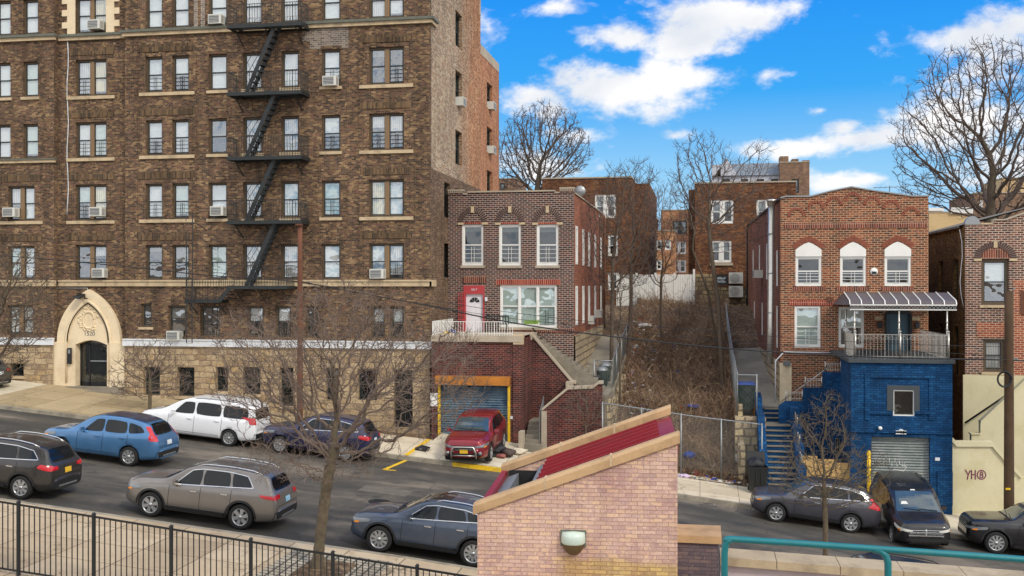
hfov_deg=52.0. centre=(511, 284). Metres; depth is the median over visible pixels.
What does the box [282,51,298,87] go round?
window
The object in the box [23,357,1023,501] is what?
ground
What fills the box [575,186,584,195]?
satellite dish
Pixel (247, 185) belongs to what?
window
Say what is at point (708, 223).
bare tree
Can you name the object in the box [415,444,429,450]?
broken umbrella
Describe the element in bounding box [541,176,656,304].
house
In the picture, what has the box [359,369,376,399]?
window
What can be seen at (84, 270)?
window
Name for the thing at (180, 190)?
window
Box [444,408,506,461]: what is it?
parked suv
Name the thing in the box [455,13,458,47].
window
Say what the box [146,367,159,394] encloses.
window
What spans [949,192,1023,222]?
tan tower
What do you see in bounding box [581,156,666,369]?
bare tree
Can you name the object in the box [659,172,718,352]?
bare tree
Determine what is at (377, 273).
air conditioner
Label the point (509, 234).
window
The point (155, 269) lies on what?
overhead cable
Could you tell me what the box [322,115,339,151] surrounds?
window
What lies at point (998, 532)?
car
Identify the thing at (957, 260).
window
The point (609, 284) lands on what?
window
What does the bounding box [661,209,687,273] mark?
apartment
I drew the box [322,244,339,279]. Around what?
window
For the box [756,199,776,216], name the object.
window
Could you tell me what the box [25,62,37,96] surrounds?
window
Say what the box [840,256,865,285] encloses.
window
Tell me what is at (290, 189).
window
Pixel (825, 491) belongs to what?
bare tree
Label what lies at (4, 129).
window
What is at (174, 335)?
air conditioner
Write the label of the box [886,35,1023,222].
bare tree
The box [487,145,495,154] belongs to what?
air conditioner
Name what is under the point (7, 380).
parked car
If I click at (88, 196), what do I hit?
window
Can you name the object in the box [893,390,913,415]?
window
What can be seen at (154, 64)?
window
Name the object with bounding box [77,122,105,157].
window
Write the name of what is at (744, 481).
lot ground
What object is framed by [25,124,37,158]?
window
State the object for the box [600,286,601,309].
window
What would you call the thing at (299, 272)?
utility pole
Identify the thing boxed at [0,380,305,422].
pavement
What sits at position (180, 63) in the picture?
window
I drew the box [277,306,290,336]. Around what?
window
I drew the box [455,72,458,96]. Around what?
window
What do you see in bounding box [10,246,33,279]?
window
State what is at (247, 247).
window
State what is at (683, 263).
window
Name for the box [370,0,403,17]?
window
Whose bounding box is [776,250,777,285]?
window
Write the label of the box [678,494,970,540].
kerb
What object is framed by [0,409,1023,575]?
road
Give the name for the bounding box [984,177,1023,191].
tan tower
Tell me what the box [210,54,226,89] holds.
window
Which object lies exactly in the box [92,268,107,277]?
air conditioner
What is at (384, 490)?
road patch
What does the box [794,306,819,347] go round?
window
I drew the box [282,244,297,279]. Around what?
window
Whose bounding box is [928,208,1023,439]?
corner brick house
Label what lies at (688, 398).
leaf litter
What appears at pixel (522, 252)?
row house
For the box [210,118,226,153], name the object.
window
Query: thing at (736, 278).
condenser
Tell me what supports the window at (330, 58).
in the apartment building at (132, 117)
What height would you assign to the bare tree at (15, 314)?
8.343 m
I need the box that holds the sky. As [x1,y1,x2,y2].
[481,0,1023,229]
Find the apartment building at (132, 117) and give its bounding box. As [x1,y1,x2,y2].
[0,0,498,435]
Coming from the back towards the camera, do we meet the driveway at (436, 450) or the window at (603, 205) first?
the window at (603, 205)
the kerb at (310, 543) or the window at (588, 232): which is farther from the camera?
the window at (588, 232)
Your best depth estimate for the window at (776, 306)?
50.51 m
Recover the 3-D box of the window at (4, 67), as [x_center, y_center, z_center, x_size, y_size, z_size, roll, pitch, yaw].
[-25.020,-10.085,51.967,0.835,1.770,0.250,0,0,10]
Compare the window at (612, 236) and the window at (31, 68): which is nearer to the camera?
the window at (31, 68)
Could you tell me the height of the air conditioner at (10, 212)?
0.440 m
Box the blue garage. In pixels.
[778,329,954,514]
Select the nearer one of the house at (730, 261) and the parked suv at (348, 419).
the parked suv at (348, 419)
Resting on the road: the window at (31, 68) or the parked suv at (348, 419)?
the parked suv at (348, 419)
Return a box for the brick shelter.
[473,404,679,575]
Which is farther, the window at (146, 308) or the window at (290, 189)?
the window at (146, 308)
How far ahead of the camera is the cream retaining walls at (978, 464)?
41.85 m
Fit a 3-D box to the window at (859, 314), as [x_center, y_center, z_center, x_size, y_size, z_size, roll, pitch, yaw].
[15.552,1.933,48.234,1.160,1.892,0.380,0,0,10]
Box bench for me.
[485,315,508,332]
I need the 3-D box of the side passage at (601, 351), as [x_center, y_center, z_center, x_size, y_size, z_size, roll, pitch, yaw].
[5.418,5.555,58.409,1.960,6.090,19.100,0,0,10]
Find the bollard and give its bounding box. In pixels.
[867,451,870,491]
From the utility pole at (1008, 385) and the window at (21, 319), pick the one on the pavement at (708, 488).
the utility pole at (1008, 385)
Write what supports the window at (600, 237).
in the row house at (522, 252)
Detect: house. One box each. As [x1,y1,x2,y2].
[448,187,604,367]
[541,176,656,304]
[657,230,675,301]
[688,181,796,305]
[746,186,928,403]
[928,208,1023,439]
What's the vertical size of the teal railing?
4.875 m
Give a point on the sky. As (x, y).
(822, 81)
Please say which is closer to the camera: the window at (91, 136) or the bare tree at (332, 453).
the bare tree at (332, 453)
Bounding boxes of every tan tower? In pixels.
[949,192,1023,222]
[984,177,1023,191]
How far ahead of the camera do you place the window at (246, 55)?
49.64 m
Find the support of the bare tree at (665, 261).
on the lot ground at (744, 481)
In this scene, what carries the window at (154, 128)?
in the apartment building at (132, 117)
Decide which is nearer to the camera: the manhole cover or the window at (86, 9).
the manhole cover
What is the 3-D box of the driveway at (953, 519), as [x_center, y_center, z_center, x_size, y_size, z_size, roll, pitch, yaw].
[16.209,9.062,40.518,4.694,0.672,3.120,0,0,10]
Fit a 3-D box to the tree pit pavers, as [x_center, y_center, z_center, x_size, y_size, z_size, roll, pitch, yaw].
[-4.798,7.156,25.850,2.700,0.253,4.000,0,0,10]
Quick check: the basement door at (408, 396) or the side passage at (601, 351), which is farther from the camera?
the side passage at (601, 351)
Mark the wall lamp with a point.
(572, 542)
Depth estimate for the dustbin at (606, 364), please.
51.09 m
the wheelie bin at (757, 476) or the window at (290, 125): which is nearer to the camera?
the wheelie bin at (757, 476)
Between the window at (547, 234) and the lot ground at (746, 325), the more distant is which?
the lot ground at (746, 325)
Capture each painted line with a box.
[383,460,406,469]
[405,439,430,454]
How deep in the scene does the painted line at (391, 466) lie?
41.30 m
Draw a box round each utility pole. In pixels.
[295,224,302,420]
[997,287,1017,508]
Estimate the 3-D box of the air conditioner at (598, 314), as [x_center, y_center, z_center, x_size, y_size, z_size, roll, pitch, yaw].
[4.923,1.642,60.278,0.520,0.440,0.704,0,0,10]
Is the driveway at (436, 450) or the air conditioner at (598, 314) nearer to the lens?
the driveway at (436, 450)
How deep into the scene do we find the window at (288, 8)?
49.30 m
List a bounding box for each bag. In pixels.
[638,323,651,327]
[682,451,695,458]
[747,457,764,466]
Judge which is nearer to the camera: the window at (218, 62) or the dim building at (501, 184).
the window at (218, 62)
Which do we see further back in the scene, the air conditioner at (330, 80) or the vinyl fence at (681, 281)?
the vinyl fence at (681, 281)
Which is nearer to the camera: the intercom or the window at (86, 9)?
the intercom
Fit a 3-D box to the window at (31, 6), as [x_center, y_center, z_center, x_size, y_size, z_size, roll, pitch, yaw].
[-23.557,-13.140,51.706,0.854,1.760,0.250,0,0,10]
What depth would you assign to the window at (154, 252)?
50.60 m
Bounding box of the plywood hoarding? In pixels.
[802,456,849,480]
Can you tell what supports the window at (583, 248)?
in the row house at (522, 252)
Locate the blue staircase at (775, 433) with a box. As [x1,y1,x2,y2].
[753,392,806,485]
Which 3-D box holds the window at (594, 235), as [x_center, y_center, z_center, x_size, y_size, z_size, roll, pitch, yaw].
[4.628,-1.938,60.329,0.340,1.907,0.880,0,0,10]
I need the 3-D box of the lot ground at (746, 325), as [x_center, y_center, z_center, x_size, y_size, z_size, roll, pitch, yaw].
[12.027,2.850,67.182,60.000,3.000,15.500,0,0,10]
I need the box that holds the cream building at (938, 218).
[928,207,972,231]
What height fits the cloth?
0.207 m
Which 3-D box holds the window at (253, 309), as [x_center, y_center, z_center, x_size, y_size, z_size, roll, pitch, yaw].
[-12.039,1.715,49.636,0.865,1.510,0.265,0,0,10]
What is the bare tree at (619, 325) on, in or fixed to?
on the lot ground at (744, 481)
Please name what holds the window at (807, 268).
in the gabled brick house at (832, 246)
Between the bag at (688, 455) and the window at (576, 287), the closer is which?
the bag at (688, 455)
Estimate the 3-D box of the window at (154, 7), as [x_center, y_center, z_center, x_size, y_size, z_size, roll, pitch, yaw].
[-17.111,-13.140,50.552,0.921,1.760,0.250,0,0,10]
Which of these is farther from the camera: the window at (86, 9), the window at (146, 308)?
the window at (86, 9)
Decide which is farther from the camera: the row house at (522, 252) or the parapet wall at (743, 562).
the row house at (522, 252)
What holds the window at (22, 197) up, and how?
in the apartment building at (132, 117)
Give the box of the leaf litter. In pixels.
[618,297,742,483]
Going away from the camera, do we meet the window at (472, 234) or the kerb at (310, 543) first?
the kerb at (310, 543)
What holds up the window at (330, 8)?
in the apartment building at (132, 117)
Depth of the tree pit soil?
26.36 m
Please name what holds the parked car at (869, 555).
on the road
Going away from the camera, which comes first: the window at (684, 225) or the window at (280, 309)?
the window at (280, 309)
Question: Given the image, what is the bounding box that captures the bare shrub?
[562,380,610,433]
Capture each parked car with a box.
[0,360,11,386]
[850,552,940,564]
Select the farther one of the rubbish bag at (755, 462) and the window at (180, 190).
the window at (180, 190)
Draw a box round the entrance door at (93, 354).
[80,340,106,385]
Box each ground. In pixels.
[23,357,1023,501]
[574,305,758,356]
[617,296,746,486]
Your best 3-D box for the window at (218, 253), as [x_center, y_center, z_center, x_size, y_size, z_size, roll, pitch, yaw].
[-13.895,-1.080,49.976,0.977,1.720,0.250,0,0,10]
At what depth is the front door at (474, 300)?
51.21 m
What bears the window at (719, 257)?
in the house at (730, 261)
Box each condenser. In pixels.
[729,272,742,283]
[729,286,742,296]
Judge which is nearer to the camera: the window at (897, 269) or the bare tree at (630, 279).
the window at (897, 269)
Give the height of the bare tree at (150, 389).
4.027 m
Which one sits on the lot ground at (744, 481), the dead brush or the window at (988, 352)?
the dead brush
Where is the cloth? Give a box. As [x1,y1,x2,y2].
[678,474,691,477]
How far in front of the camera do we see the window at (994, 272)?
47.12 m
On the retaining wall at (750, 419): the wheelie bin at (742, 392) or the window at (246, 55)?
the wheelie bin at (742, 392)
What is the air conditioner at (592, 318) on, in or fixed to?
attached to the row house at (522, 252)
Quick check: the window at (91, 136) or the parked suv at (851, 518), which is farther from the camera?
the window at (91, 136)
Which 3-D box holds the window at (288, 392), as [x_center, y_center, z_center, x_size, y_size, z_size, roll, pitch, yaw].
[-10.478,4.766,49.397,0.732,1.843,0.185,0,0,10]
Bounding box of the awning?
[834,292,956,358]
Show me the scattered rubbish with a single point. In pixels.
(713, 478)
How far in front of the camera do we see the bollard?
41.88 m
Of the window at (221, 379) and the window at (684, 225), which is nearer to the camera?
the window at (221, 379)
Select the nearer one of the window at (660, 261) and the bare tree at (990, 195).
the bare tree at (990, 195)
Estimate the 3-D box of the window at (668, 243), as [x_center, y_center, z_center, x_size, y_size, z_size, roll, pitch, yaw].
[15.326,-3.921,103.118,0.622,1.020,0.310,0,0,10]
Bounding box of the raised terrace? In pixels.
[430,318,537,442]
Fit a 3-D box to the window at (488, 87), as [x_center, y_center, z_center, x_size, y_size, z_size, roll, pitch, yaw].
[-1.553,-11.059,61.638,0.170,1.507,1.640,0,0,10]
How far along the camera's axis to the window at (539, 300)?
50.76 m
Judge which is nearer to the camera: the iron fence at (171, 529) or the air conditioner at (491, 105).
the iron fence at (171, 529)
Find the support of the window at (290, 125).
in the apartment building at (132, 117)
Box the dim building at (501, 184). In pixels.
[499,178,525,190]
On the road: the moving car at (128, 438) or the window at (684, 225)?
the moving car at (128, 438)
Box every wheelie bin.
[738,381,755,408]
[747,451,768,491]
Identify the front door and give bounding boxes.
[466,294,482,331]
[887,314,908,350]
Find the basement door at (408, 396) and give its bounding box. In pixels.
[395,370,412,427]
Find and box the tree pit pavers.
[254,550,392,575]
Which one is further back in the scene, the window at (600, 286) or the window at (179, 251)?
the window at (600, 286)
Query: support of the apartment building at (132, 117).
on the ground at (412, 435)
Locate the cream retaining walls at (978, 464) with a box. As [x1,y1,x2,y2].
[952,375,1023,514]
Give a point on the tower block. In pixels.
(798, 171)
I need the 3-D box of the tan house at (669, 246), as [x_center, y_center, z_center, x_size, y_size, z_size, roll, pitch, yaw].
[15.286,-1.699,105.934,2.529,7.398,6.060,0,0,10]
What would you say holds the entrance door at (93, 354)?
in the apartment building at (132, 117)
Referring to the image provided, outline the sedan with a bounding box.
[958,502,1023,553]
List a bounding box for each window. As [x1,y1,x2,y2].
[0,1,9,35]
[0,63,9,97]
[0,125,9,158]
[9,305,32,334]
[10,186,33,220]
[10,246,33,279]
[13,364,23,375]
[25,0,37,33]
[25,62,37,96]
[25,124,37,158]
[77,0,105,33]
[77,59,105,95]
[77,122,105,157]
[77,184,105,220]
[77,245,105,279]
[142,303,150,326]
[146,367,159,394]
[147,0,161,28]
[147,57,161,92]
[147,120,161,155]
[147,184,161,219]
[147,245,161,279]
[169,306,184,335]
[173,0,188,27]
[173,56,188,91]
[173,120,188,154]
[173,183,188,218]
[173,245,188,279]
[180,367,193,395]
[201,306,219,336]
[210,0,226,25]
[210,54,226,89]
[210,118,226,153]
[210,182,226,218]
[210,245,226,279]
[218,367,227,390]
[244,0,261,23]
[244,53,261,88]
[244,117,261,152]
[244,182,261,217]
[244,244,261,279]
[245,367,259,393]
[248,306,262,336]
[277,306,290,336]
[282,0,298,21]
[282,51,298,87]
[282,116,298,151]
[282,181,298,217]
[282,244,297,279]
[282,368,293,405]
[306,306,317,337]
[322,0,339,20]
[322,49,339,85]
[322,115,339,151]
[322,180,339,216]
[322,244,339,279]
[328,368,338,399]
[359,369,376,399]
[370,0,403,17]
[370,47,403,84]
[370,113,403,149]
[370,179,403,216]
[370,243,403,279]
[372,306,384,337]
[391,306,403,337]
[444,183,445,216]
[444,244,445,276]
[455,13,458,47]
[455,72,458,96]
[455,131,458,164]
[462,224,482,264]
[487,85,489,100]
[487,128,489,145]
[487,171,489,190]
[499,224,520,264]
[500,285,556,327]
[537,224,557,264]
[575,226,577,264]
[575,286,577,325]
[582,229,584,265]
[582,286,584,322]
[588,232,589,265]
[588,286,589,320]
[594,235,595,267]
[594,286,595,318]
[595,194,615,217]
[600,237,601,266]
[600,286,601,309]
[608,235,617,255]
[608,273,615,289]
[657,260,661,269]
[665,240,670,249]
[673,220,686,233]
[676,241,685,253]
[676,260,685,272]
[711,200,732,223]
[712,240,730,262]
[717,274,727,284]
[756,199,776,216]
[762,303,762,334]
[766,244,766,278]
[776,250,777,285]
[776,306,777,347]
[791,179,798,192]
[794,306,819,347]
[795,256,820,285]
[838,307,863,347]
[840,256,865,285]
[884,256,910,285]
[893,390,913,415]
[942,261,942,292]
[957,260,957,299]
[957,326,957,373]
[981,259,1007,304]
[983,339,1003,371]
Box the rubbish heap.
[493,445,527,457]
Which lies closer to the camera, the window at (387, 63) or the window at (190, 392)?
the window at (387, 63)
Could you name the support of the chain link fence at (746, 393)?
on the retaining wall at (750, 419)
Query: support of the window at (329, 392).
in the apartment building at (132, 117)
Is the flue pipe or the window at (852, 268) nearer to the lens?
the window at (852, 268)
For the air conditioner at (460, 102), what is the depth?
53.27 m
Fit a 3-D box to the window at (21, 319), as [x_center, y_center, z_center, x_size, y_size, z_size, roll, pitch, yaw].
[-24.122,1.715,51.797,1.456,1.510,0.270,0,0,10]
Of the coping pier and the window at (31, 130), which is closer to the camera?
the coping pier
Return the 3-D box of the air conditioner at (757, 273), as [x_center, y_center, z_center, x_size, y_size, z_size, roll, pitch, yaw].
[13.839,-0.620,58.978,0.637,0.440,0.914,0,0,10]
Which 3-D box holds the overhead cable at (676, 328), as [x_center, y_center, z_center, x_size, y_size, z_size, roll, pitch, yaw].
[4.863,1.125,42.001,28.129,2.437,0.018,0,0,10]
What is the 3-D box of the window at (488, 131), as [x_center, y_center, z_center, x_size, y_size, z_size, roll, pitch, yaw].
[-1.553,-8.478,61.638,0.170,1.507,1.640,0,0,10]
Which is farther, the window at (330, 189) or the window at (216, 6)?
the window at (216, 6)
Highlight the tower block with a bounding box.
[778,161,809,195]
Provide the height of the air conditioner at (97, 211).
0.440 m
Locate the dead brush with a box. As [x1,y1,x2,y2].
[610,271,746,479]
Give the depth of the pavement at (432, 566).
27.01 m
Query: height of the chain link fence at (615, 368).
3.300 m
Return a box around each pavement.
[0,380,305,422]
[0,500,476,575]
[379,433,956,533]
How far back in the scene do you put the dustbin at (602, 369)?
50.00 m
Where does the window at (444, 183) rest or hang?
in the apartment building at (132, 117)
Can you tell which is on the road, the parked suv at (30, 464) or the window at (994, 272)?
the parked suv at (30, 464)
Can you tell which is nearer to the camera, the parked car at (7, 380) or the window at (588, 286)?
the parked car at (7, 380)
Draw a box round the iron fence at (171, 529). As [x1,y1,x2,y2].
[0,500,468,575]
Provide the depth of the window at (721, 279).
73.65 m
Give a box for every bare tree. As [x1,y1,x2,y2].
[0,235,60,382]
[104,336,195,408]
[202,272,493,568]
[499,98,593,189]
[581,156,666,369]
[599,267,640,409]
[600,156,671,357]
[636,209,689,343]
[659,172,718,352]
[664,129,777,389]
[766,389,893,555]
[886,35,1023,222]
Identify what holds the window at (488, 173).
in the apartment building at (132, 117)
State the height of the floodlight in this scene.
0.280 m
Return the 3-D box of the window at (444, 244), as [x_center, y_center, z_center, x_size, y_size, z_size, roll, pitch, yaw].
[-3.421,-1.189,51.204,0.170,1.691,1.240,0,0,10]
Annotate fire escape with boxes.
[184,1,309,342]
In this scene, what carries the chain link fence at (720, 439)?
on the pavement at (708, 488)
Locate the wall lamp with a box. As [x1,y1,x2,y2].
[560,530,585,554]
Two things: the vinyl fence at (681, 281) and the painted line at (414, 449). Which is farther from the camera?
the vinyl fence at (681, 281)
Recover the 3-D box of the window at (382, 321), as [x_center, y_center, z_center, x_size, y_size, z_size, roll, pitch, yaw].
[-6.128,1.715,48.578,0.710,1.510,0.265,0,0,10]
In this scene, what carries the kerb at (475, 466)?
on the road
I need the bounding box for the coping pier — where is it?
[678,524,721,575]
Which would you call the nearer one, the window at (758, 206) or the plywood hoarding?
the plywood hoarding
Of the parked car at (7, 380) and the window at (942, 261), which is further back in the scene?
the window at (942, 261)
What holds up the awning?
on the blue garage
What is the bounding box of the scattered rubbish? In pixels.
[624,305,741,483]
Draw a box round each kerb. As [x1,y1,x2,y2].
[0,405,451,465]
[0,498,476,569]
[452,462,500,471]
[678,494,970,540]
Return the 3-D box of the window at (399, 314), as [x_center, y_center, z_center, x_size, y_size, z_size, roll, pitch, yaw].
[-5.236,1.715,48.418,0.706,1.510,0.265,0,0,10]
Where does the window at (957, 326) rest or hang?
in the corner brick house at (975, 268)
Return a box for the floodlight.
[74,294,87,298]
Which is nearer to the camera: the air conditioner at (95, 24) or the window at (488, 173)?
the air conditioner at (95, 24)
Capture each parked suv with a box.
[0,431,81,498]
[126,456,296,529]
[262,412,380,461]
[351,491,483,566]
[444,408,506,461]
[750,475,880,532]
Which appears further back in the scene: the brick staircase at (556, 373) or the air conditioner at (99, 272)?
the air conditioner at (99, 272)
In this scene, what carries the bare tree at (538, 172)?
on the ground at (412, 435)
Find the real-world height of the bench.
0.800 m
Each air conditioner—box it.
[2,208,19,216]
[87,19,103,30]
[89,207,105,216]
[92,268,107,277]
[166,331,182,339]
[208,14,224,25]
[210,206,226,215]
[322,75,338,85]
[369,269,385,278]
[455,96,465,107]
[487,101,495,110]
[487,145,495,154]
[588,316,594,323]
[595,310,602,317]
[752,270,762,277]
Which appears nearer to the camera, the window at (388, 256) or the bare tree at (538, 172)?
the window at (388, 256)
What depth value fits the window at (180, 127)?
50.27 m
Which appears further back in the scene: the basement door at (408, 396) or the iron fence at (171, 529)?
the basement door at (408, 396)
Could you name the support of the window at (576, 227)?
in the row house at (522, 252)
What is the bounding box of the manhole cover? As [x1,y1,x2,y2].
[368,499,391,502]
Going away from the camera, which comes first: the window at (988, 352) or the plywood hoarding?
the plywood hoarding
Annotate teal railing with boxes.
[721,536,1023,575]
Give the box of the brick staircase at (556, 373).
[518,327,612,451]
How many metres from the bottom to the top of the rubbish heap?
0.538 m
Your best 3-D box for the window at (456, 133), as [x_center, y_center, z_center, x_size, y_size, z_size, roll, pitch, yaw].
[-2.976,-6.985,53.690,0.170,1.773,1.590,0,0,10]
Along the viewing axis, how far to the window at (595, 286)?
59.89 m
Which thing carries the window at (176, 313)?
in the apartment building at (132, 117)
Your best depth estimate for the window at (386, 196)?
48.44 m
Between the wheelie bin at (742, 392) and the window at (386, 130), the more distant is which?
the window at (386, 130)
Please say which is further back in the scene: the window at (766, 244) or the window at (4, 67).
the window at (766, 244)
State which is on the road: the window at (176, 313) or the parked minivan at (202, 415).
the parked minivan at (202, 415)
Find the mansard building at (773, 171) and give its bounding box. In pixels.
[712,160,778,181]
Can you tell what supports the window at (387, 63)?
in the apartment building at (132, 117)
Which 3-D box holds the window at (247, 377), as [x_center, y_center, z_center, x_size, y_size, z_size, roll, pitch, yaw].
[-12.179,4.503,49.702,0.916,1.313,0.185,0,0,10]
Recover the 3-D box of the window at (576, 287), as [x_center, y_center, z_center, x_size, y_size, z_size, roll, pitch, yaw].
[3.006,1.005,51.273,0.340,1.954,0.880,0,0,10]
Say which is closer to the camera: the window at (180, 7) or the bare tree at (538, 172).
the window at (180, 7)
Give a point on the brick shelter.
(612, 490)
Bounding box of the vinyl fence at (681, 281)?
[616,269,694,305]
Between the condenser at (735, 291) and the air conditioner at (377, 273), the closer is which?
the air conditioner at (377, 273)
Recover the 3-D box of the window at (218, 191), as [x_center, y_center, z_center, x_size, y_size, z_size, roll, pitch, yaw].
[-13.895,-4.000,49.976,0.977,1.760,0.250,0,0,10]
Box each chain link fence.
[594,323,627,388]
[602,402,762,479]
[725,303,737,410]
[737,374,756,415]
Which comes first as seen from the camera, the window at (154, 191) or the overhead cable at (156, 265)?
the overhead cable at (156, 265)
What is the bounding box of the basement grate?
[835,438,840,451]
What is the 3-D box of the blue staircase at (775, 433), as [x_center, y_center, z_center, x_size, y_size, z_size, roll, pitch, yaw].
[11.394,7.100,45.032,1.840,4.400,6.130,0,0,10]
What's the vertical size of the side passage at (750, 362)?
6.700 m
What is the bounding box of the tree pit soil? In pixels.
[289,559,357,575]
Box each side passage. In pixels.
[585,334,625,396]
[734,348,779,415]
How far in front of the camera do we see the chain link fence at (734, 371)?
52.99 m
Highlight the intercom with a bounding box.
[67,348,71,363]
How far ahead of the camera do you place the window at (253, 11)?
49.64 m
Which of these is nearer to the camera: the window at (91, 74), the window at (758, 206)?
the window at (91, 74)
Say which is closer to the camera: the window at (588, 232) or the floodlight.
the floodlight
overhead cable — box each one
[0,255,296,281]
[8,251,296,279]
[302,281,1023,361]
[302,283,998,346]
[307,283,1002,355]
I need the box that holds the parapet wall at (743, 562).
[720,548,1023,575]
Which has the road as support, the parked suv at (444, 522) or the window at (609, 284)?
the parked suv at (444, 522)
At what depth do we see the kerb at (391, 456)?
44.94 m
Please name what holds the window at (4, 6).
in the apartment building at (132, 117)
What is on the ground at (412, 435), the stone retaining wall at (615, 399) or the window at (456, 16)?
the stone retaining wall at (615, 399)
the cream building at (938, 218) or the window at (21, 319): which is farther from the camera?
the cream building at (938, 218)
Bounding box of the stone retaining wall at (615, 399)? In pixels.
[607,364,627,425]
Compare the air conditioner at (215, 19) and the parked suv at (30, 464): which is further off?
the air conditioner at (215, 19)
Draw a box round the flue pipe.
[766,199,776,363]
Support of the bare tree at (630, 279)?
on the lot ground at (744, 481)
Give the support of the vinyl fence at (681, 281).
on the lot ground at (746, 325)
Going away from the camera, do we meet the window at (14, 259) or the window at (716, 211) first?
the window at (14, 259)
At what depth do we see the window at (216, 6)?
49.94 m
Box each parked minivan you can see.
[142,394,271,445]
[869,471,950,545]
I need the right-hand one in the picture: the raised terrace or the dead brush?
the dead brush
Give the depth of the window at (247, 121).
49.64 m
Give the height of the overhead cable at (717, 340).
2.816 m
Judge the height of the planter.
0.353 m
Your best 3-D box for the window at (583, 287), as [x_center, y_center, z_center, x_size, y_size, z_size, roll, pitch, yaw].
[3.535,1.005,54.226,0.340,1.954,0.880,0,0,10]
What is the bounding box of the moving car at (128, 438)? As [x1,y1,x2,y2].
[44,411,178,465]
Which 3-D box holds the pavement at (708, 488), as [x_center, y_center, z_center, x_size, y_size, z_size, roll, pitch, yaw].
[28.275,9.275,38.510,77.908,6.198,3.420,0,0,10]
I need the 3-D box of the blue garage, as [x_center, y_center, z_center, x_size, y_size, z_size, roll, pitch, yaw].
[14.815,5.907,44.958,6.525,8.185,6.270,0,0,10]
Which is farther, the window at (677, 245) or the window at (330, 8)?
the window at (677, 245)
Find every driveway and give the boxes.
[0,380,45,394]
[413,433,517,466]
[881,513,960,533]
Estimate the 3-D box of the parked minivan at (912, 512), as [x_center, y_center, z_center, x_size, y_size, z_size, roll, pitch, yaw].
[14.565,8.168,38.621,2.227,1.804,5.140,0,4,7]
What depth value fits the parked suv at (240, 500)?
30.14 m
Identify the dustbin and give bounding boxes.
[596,366,608,385]
[599,362,611,380]
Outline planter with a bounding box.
[523,320,539,326]
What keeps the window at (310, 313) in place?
in the apartment building at (132, 117)
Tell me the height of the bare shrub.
2.690 m
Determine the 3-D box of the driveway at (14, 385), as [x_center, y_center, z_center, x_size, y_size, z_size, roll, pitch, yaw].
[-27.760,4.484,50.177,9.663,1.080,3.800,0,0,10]
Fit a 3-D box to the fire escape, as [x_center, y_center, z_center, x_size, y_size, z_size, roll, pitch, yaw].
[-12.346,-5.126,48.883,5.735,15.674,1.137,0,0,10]
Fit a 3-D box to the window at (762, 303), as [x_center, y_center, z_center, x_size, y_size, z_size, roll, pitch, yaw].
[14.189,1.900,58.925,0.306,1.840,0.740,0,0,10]
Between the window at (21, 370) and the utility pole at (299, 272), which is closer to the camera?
the utility pole at (299, 272)
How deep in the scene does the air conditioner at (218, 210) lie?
49.40 m
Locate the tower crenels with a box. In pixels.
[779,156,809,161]
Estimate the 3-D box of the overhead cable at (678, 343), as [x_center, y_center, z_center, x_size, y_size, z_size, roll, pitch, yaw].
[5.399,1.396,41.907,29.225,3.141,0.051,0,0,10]
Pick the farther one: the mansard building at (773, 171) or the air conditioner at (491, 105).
the mansard building at (773, 171)
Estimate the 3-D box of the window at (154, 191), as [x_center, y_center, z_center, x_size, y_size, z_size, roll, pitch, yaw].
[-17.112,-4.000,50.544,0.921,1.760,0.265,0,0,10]
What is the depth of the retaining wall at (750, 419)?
45.31 m
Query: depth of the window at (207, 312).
50.11 m
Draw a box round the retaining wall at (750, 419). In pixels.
[732,389,765,479]
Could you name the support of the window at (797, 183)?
in the tower block
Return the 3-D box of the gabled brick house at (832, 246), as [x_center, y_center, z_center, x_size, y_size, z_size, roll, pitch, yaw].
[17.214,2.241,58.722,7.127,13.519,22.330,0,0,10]
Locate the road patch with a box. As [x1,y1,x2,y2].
[358,485,412,496]
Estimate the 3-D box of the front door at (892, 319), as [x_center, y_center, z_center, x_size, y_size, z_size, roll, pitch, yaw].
[17.558,2.382,47.814,0.990,2.133,0.080,0,0,10]

